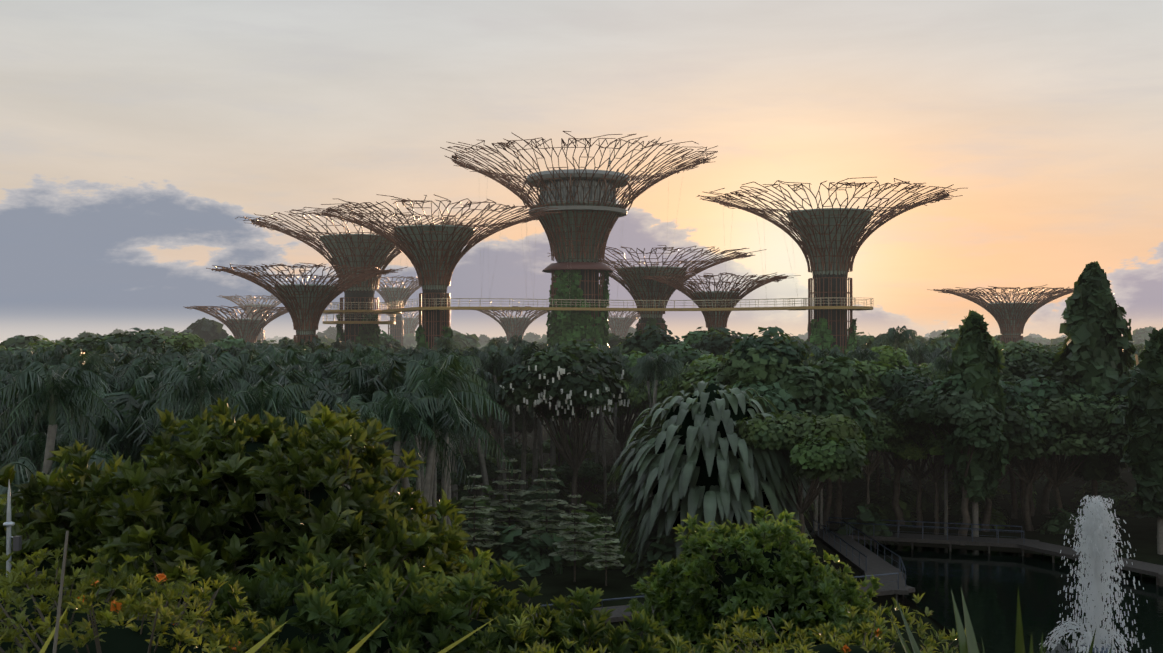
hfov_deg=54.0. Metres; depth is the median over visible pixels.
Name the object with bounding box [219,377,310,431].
jungle palm
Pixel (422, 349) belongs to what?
jungle palm
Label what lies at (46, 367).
jungle palm
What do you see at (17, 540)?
garden pole light
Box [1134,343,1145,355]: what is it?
jungle tree
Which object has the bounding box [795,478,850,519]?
shrub
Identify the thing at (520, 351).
jungle palm
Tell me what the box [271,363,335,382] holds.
jungle palm
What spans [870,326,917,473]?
palm
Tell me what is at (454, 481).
tree
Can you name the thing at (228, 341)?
jungle tree
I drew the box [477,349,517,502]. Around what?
jungle palm
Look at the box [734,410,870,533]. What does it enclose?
pond tree
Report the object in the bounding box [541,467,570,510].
shrub
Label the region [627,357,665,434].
jungle palm
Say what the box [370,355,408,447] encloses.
jungle palm
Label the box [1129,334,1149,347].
tree
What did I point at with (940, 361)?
jungle palm
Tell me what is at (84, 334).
tree
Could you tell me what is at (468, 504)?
shrub
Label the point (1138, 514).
shrub
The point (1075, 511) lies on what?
shrub
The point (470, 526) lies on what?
shrub
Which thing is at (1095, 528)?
pond fountain
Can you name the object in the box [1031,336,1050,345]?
tree
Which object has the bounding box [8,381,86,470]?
jungle palm
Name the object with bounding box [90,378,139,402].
jungle palm
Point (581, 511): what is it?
shrub
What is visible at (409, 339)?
tree
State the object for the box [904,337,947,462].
palm
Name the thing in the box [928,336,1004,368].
jungle tree
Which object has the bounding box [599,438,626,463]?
shrub
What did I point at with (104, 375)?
jungle palm
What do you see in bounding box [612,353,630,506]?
jungle palm
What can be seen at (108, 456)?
jungle palm
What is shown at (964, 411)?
jungle tree
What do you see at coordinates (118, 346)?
jungle palm
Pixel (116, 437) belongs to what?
jungle palm
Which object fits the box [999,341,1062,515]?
pond tree
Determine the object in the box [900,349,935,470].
jungle palm
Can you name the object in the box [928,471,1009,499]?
shrub
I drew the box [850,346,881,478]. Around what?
jungle palm
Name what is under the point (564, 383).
flower tree
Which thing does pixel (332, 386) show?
jungle palm
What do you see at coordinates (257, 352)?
jungle palm
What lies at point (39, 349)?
jungle palm
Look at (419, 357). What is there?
jungle palm
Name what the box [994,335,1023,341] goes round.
jungle tree
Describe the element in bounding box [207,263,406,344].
supertree
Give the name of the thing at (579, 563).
shrub
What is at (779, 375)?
pond tree
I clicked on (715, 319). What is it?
supertree
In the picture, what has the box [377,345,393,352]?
jungle palm
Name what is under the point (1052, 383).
jungle tree
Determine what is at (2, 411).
jungle palm
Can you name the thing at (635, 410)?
jungle tree
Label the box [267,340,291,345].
jungle tree
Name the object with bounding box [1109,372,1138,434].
jungle tree
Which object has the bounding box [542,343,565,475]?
jungle palm
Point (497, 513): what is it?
tier tree
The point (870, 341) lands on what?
jungle tree
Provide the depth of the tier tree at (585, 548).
79.35 m
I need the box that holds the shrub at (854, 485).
[819,456,883,509]
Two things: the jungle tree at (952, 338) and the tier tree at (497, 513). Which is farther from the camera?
the jungle tree at (952, 338)
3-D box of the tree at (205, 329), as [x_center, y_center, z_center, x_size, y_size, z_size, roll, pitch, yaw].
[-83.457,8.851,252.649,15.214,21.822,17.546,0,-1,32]
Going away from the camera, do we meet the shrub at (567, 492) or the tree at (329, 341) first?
the shrub at (567, 492)
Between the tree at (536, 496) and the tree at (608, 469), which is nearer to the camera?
the tree at (536, 496)
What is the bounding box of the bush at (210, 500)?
[0,396,487,621]
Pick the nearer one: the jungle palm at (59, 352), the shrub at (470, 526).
the jungle palm at (59, 352)
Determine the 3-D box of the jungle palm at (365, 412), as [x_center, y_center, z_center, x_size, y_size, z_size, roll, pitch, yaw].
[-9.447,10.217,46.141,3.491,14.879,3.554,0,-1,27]
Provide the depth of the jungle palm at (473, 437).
113.17 m
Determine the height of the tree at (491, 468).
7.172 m
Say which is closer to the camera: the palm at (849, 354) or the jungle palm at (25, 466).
the jungle palm at (25, 466)
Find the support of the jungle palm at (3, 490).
on the ground
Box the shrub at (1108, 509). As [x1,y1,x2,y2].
[1080,492,1119,527]
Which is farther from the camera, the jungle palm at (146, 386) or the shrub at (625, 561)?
the shrub at (625, 561)
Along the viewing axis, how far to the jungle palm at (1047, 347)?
152.45 m
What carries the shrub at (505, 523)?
on the ground
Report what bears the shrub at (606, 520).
on the ground
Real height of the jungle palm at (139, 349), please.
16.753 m
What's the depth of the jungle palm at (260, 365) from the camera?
67.55 m
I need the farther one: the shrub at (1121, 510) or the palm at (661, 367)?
the shrub at (1121, 510)
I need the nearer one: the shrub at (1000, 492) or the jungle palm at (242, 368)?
the jungle palm at (242, 368)
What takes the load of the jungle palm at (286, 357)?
on the ground
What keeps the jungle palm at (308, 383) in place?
on the ground
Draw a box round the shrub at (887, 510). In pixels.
[849,484,916,524]
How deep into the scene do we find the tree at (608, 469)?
119.13 m
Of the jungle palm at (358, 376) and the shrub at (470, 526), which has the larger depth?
the shrub at (470, 526)
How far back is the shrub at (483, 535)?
91.14 m
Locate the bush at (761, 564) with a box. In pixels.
[624,505,891,652]
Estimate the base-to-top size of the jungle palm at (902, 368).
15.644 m
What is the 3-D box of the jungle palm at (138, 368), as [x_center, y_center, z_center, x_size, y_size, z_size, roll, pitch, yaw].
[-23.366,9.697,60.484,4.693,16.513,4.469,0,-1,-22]
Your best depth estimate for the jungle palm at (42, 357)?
87.85 m
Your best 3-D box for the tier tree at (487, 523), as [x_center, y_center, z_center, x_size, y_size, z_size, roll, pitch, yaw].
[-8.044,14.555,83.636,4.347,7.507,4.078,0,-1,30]
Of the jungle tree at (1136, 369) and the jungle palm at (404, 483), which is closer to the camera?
the jungle palm at (404, 483)
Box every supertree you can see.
[183,305,287,342]
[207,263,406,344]
[217,294,280,342]
[235,209,482,347]
[303,194,559,446]
[375,275,421,345]
[386,311,418,334]
[440,131,717,439]
[477,306,549,340]
[548,245,766,434]
[607,311,639,338]
[642,272,800,330]
[697,177,962,355]
[927,285,1073,342]
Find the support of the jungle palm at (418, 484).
on the ground
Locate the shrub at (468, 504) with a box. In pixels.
[451,485,504,517]
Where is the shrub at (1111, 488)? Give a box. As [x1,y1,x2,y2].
[1081,476,1131,508]
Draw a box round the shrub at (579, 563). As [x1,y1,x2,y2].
[548,532,592,569]
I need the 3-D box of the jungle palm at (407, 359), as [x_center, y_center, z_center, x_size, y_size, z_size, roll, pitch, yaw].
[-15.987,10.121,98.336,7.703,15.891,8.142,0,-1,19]
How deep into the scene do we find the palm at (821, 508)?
99.25 m
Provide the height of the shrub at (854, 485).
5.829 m
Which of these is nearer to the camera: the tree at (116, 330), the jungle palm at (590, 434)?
the jungle palm at (590, 434)
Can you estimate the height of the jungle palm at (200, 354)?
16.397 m
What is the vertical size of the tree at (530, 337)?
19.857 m
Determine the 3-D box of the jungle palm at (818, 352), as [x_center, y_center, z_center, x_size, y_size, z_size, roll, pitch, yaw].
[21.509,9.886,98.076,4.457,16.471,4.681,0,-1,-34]
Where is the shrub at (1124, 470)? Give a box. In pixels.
[1117,456,1129,472]
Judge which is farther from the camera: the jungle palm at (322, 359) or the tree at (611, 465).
the tree at (611, 465)
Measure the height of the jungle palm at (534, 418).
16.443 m
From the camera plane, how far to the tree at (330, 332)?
394.41 m
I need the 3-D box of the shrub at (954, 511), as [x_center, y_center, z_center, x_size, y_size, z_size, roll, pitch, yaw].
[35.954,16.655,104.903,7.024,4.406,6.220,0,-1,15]
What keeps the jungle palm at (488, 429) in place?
on the ground
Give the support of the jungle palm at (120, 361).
on the ground
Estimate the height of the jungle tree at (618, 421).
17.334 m
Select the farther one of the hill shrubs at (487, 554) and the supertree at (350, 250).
the supertree at (350, 250)
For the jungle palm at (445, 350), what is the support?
on the ground
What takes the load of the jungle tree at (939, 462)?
on the ground
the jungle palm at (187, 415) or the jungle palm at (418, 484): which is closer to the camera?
the jungle palm at (187, 415)
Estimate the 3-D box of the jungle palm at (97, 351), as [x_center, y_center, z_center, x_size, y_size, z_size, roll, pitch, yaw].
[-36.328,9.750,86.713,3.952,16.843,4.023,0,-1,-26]
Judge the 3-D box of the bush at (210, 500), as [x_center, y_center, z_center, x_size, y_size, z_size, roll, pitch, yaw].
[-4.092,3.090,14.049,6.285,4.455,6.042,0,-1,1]
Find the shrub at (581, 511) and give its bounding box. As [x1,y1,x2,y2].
[522,501,605,546]
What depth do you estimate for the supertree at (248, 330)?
242.69 m
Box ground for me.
[0,341,1162,652]
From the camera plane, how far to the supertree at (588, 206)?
183.22 m
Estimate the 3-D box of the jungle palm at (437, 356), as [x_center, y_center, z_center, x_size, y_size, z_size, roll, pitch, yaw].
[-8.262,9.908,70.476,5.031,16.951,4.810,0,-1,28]
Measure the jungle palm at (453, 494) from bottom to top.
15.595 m
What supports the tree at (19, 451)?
on the ground
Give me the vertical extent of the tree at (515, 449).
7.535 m
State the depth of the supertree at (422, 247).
176.95 m
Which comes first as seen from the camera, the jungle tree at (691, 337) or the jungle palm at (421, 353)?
the jungle palm at (421, 353)
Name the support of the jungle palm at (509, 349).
on the ground
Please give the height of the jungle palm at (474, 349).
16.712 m
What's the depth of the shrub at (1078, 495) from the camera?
120.33 m
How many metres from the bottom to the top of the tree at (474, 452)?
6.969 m
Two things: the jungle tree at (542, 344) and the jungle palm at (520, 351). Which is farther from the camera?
the jungle tree at (542, 344)
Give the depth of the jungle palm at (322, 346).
111.25 m
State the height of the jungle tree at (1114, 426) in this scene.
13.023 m
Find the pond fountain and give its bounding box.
[1039,495,1151,652]
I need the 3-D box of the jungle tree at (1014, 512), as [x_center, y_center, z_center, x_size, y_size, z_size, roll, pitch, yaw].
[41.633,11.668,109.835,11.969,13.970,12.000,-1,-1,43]
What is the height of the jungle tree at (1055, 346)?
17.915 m
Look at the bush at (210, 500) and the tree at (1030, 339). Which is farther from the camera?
the tree at (1030, 339)
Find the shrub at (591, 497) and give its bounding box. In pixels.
[567,483,610,508]
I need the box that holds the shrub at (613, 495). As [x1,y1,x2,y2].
[596,489,652,520]
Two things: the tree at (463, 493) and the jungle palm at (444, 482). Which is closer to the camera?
the jungle palm at (444, 482)
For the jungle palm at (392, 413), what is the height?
14.965 m
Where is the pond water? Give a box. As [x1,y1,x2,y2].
[862,544,1162,652]
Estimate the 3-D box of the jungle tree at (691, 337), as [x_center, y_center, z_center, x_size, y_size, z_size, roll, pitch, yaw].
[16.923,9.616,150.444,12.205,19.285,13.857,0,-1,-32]
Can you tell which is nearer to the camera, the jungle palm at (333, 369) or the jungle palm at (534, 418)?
the jungle palm at (333, 369)
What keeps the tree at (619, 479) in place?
on the ground
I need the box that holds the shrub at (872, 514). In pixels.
[834,504,898,545]
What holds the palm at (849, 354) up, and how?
on the ground
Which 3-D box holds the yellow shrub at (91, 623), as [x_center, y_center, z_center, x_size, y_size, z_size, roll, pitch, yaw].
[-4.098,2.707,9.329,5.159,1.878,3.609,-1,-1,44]
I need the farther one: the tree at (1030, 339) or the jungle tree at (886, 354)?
the tree at (1030, 339)
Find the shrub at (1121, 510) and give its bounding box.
[1113,492,1137,516]
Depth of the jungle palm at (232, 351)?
112.36 m
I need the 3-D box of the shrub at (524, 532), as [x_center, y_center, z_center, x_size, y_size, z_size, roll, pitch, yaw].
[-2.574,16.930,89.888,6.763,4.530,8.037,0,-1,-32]
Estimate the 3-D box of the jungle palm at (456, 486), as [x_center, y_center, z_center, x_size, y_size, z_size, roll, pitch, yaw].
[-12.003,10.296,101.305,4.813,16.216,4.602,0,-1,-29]
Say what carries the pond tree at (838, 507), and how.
on the ground
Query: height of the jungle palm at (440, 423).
14.996 m
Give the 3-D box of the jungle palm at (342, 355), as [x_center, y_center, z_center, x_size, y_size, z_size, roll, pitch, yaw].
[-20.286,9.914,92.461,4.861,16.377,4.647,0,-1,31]
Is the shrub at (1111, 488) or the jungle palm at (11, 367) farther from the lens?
the shrub at (1111, 488)
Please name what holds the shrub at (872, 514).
on the ground
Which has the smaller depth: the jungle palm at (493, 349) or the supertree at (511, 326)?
the jungle palm at (493, 349)
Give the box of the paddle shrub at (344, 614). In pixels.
[170,533,703,652]
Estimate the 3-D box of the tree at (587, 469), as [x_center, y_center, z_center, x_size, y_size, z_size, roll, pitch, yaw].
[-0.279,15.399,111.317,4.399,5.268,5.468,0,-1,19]
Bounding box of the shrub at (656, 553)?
[643,532,690,586]
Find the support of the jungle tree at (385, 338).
on the ground
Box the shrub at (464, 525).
[453,515,471,532]
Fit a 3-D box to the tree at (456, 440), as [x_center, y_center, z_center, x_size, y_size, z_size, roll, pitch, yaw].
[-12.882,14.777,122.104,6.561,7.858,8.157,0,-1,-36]
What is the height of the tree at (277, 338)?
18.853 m
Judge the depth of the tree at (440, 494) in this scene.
101.92 m
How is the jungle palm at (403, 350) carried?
on the ground
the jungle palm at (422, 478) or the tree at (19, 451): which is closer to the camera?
the jungle palm at (422, 478)
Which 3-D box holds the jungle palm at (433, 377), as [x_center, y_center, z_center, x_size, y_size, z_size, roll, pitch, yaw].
[-6.566,9.581,51.938,6.842,16.743,6.535,0,-1,-9]
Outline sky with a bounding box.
[0,0,1162,340]
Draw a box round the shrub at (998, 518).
[955,501,1010,528]
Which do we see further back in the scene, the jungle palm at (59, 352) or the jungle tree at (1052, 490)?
the jungle tree at (1052, 490)
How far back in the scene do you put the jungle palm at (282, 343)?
151.93 m
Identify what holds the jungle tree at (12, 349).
on the ground
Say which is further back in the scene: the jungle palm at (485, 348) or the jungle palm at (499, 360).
the jungle palm at (485, 348)
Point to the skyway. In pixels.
(400, 310)
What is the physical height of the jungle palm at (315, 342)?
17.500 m
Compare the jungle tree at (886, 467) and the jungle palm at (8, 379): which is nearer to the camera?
the jungle palm at (8, 379)
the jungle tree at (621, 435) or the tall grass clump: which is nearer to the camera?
the tall grass clump
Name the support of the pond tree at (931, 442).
on the ground
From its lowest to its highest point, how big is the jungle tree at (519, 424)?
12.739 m
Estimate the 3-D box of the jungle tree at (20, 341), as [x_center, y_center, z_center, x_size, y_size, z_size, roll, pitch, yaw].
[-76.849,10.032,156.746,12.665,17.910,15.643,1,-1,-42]
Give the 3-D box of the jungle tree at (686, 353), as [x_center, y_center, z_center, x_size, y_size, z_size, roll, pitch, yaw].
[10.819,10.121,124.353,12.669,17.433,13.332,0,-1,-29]
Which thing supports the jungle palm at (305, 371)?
on the ground
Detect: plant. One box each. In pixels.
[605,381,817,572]
[889,588,1112,652]
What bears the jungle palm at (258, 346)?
on the ground
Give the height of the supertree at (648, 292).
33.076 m
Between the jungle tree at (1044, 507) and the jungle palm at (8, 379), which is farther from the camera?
the jungle tree at (1044, 507)
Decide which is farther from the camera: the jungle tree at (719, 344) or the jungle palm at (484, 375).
the jungle tree at (719, 344)
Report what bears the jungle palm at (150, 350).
on the ground
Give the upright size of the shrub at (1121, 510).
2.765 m
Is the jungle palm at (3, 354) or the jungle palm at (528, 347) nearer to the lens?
the jungle palm at (3, 354)
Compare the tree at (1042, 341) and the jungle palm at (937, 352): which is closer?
the jungle palm at (937, 352)
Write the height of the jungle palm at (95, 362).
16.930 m
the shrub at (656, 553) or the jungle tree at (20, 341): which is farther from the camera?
the jungle tree at (20, 341)
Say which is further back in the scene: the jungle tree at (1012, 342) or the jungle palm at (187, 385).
the jungle tree at (1012, 342)
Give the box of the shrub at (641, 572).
[622,552,647,580]
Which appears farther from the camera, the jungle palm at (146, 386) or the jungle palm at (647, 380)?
the jungle palm at (647, 380)
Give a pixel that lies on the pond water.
(991, 583)
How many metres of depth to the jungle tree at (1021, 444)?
97.84 m
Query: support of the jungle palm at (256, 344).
on the ground
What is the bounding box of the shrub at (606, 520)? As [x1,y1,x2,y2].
[563,502,614,532]
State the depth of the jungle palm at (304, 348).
117.76 m
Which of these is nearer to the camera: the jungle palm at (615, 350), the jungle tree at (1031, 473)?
the jungle tree at (1031, 473)
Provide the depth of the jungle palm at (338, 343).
171.34 m
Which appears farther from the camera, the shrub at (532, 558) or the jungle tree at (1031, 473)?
the jungle tree at (1031, 473)
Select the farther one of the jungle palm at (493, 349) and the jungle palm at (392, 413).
the jungle palm at (493, 349)
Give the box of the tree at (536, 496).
[491,465,569,523]
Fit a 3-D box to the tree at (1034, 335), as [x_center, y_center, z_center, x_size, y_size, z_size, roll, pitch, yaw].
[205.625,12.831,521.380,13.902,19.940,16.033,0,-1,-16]
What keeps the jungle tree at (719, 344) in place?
on the ground
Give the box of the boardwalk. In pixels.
[527,517,1162,622]
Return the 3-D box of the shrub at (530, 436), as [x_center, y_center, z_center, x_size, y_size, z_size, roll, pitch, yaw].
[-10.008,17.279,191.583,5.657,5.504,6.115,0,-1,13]
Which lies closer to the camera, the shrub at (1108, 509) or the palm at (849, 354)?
the shrub at (1108, 509)
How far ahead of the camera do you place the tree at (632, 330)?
399.90 m
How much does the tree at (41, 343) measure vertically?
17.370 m
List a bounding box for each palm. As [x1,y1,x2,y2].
[0,346,57,370]
[0,350,20,369]
[0,360,120,474]
[0,362,18,451]
[0,366,48,454]
[0,373,47,484]
[0,376,31,449]
[0,381,86,490]
[0,399,22,463]
[0,430,74,475]
[0,453,105,497]
[0,483,65,537]
[6,364,14,372]
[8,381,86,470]
[11,350,58,369]
[21,360,57,471]
[45,347,113,385]
[46,345,86,365]
[48,351,116,380]
[56,392,189,470]
[58,391,131,449]
[60,391,145,468]
[64,351,141,414]
[65,372,180,461]
[86,370,124,395]
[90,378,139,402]
[94,345,120,355]
[95,342,156,361]
[95,450,125,469]
[108,353,178,396]
[109,343,132,353]
[113,352,164,466]
[127,346,144,356]
[140,351,263,415]
[141,396,215,457]
[144,347,165,356]
[145,361,246,437]
[156,397,209,452]
[157,357,214,388]
[158,358,239,403]
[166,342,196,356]
[183,345,216,353]
[187,351,214,363]
[198,352,260,383]
[200,342,231,360]
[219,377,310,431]
[228,345,252,356]
[232,347,274,365]
[234,361,271,379]
[235,360,327,462]
[246,341,266,350]
[246,344,302,371]
[253,344,280,354]
[264,374,314,395]
[266,399,314,437]
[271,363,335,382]
[272,344,318,370]
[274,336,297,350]
[277,375,341,442]
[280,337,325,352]
[289,366,321,378]
[294,345,311,353]
[305,349,342,375]
[307,348,354,366]
[311,348,356,362]
[313,343,341,351]
[313,358,384,402]
[316,360,342,381]
[319,395,392,488]
[326,360,473,491]
[326,375,385,443]
[328,359,405,403]
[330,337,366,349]
[347,343,384,362]
[358,390,444,496]
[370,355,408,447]
[371,354,512,520]
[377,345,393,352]
[379,357,403,386]
[384,342,401,351]
[386,352,416,454]
[386,366,443,518]
[386,390,438,488]
[390,392,486,518]
[396,375,435,502]
[400,347,422,359]
[405,348,425,358]
[412,349,447,519]
[415,435,420,502]
[418,347,441,456]
[418,350,487,528]
[425,346,493,458]
[425,362,467,507]
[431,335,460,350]
[434,351,469,515]
[434,373,476,544]
[437,348,448,498]
[441,378,486,498]
[462,347,480,495]
[463,364,511,504]
[467,397,492,491]
[475,351,492,495]
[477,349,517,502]
[477,366,534,496]
[478,355,510,502]
[480,338,507,436]
[490,345,506,498]
[494,342,540,496]
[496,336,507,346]
[500,343,524,492]
[502,335,529,442]
[506,343,529,487]
[506,404,537,484]
[516,349,547,483]
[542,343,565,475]
[571,416,619,460]
[595,344,627,494]
[599,405,606,507]
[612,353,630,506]
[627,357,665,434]
[629,350,685,432]
[629,351,684,497]
[798,341,815,357]
[807,346,854,530]
[820,481,822,528]
[835,350,857,490]
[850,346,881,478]
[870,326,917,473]
[887,354,920,479]
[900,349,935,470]
[903,343,931,479]
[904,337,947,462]
[915,346,953,459]
[926,352,952,534]
[1042,344,1055,351]
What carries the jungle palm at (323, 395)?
on the ground
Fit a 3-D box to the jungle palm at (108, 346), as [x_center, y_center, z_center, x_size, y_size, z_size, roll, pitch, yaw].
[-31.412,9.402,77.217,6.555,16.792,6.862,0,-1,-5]
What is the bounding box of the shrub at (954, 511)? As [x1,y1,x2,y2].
[939,485,1009,530]
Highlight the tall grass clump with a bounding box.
[0,531,499,652]
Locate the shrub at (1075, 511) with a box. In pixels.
[1062,504,1087,526]
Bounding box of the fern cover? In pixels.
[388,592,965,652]
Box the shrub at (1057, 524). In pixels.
[1035,506,1081,534]
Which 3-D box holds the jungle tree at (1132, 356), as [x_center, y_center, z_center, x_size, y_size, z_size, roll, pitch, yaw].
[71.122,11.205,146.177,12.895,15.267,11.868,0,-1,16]
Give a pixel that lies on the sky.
(135, 135)
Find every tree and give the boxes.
[0,335,45,349]
[0,347,29,354]
[0,435,39,476]
[21,338,61,353]
[46,327,190,353]
[71,331,101,341]
[92,332,207,349]
[104,328,129,335]
[140,327,174,335]
[160,317,228,342]
[210,335,253,351]
[250,339,273,345]
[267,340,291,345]
[273,336,287,342]
[316,326,343,341]
[318,336,334,344]
[379,330,403,347]
[383,466,425,493]
[403,333,416,348]
[424,461,459,501]
[427,430,489,454]
[431,506,441,523]
[437,463,460,500]
[439,453,499,493]
[452,333,480,349]
[454,558,491,597]
[457,474,505,560]
[458,384,557,486]
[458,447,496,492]
[458,490,475,507]
[459,346,476,355]
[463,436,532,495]
[475,480,495,493]
[478,334,497,347]
[482,458,538,532]
[491,465,569,523]
[496,340,629,521]
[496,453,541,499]
[519,468,573,548]
[523,332,540,343]
[534,341,547,350]
[536,337,548,346]
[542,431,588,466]
[548,495,598,581]
[549,416,597,462]
[555,460,603,508]
[574,419,597,442]
[577,343,639,429]
[585,350,660,463]
[585,516,624,585]
[590,459,612,488]
[607,333,624,425]
[610,463,619,496]
[616,468,637,482]
[618,325,679,431]
[625,327,635,338]
[627,407,657,430]
[643,339,713,426]
[652,358,729,431]
[678,327,725,347]
[689,353,722,366]
[693,326,876,436]
[693,327,743,356]
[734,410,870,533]
[798,332,807,340]
[801,357,898,524]
[807,354,883,521]
[846,397,912,508]
[847,332,874,345]
[854,337,905,352]
[855,345,948,475]
[866,364,937,526]
[873,423,944,527]
[880,350,917,479]
[888,373,1033,535]
[894,430,950,534]
[909,335,927,342]
[918,379,1050,531]
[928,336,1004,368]
[929,330,946,338]
[934,369,949,486]
[939,325,961,349]
[941,310,1012,536]
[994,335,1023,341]
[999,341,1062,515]
[1000,351,1082,520]
[1005,340,1043,349]
[1007,457,1023,518]
[1008,397,1071,530]
[1015,384,1121,516]
[1020,336,1034,342]
[1028,333,1042,337]
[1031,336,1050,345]
[1040,452,1063,514]
[1048,343,1061,349]
[1049,261,1138,514]
[1050,336,1066,345]
[1051,347,1061,495]
[1060,339,1139,358]
[1090,395,1156,537]
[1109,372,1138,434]
[1117,327,1162,554]
[1128,361,1141,379]
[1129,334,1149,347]
[1130,355,1141,472]
[1133,326,1155,339]
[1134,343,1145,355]
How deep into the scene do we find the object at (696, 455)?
79.73 m
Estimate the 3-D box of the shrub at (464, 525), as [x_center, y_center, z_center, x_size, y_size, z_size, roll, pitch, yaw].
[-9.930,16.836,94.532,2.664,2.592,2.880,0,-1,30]
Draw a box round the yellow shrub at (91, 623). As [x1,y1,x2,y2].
[0,546,302,652]
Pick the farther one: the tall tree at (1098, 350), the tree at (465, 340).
the tree at (465, 340)
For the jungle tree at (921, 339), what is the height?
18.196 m
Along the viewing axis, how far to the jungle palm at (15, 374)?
60.67 m
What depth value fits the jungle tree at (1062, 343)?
175.82 m
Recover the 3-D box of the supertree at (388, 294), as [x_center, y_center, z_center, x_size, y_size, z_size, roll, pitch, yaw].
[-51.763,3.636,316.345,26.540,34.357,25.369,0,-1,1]
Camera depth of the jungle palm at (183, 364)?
53.15 m
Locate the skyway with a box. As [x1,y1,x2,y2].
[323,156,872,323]
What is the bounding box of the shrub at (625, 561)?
[579,516,634,569]
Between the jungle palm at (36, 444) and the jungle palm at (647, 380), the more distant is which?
the jungle palm at (647, 380)
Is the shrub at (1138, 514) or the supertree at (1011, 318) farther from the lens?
the supertree at (1011, 318)
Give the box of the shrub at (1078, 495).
[1071,480,1100,502]
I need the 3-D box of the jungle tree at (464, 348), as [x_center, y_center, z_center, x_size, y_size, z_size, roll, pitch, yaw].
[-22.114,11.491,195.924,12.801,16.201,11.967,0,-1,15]
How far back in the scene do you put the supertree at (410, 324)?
398.22 m
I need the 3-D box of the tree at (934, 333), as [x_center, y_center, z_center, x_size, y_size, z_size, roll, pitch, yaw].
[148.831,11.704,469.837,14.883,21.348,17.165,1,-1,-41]
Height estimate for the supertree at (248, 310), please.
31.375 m
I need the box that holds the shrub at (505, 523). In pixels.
[502,504,515,524]
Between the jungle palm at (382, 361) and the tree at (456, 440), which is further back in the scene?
the tree at (456, 440)
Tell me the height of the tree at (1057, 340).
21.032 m
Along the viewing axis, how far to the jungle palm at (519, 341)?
160.85 m
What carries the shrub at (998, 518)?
on the ground
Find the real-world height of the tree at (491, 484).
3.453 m
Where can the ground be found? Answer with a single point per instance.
(1138, 535)
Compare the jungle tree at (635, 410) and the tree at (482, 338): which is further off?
the tree at (482, 338)
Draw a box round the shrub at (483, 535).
[467,496,523,555]
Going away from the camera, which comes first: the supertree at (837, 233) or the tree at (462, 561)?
the tree at (462, 561)
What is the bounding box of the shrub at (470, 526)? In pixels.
[441,520,482,552]
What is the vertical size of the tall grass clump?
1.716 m
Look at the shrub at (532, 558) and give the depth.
83.43 m
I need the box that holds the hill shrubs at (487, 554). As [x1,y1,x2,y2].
[0,474,495,619]
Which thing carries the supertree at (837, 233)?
on the ground
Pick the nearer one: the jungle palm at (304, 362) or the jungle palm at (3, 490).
the jungle palm at (3, 490)
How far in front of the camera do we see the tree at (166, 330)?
276.38 m
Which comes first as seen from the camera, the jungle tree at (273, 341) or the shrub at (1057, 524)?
the shrub at (1057, 524)
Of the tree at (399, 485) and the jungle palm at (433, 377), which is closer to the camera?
the jungle palm at (433, 377)
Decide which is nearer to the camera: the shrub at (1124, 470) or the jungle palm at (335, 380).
the jungle palm at (335, 380)
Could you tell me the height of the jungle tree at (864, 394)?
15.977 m
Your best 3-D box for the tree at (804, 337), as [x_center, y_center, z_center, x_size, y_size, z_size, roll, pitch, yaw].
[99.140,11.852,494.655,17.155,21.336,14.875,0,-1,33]
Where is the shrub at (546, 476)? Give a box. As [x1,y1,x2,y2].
[518,459,560,497]
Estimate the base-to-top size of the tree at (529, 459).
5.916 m
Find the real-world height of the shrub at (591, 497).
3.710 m
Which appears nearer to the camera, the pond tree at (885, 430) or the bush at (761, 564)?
the bush at (761, 564)
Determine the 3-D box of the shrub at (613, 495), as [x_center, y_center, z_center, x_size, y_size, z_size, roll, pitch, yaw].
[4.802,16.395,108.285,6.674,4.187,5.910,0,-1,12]
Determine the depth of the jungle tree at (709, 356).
110.38 m
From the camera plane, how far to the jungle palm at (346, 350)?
95.97 m
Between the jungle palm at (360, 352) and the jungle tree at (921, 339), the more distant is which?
the jungle tree at (921, 339)
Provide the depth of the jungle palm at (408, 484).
77.39 m
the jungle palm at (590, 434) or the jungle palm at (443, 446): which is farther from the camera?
the jungle palm at (590, 434)
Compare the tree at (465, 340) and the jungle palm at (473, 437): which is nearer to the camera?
the jungle palm at (473, 437)
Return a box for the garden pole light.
[3,481,21,576]
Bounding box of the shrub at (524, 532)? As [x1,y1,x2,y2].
[511,512,582,562]
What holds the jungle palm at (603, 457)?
on the ground
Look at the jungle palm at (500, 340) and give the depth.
220.03 m
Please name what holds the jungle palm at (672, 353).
on the ground
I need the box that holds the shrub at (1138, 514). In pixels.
[1124,490,1151,518]
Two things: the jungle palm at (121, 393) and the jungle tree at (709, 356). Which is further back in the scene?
the jungle tree at (709, 356)
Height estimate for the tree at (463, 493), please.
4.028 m
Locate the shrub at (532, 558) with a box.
[489,524,564,579]
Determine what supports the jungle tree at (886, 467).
on the ground
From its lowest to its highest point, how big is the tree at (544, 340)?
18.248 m
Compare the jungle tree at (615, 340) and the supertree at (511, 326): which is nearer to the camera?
the jungle tree at (615, 340)
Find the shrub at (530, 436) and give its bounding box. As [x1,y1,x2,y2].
[508,429,533,440]

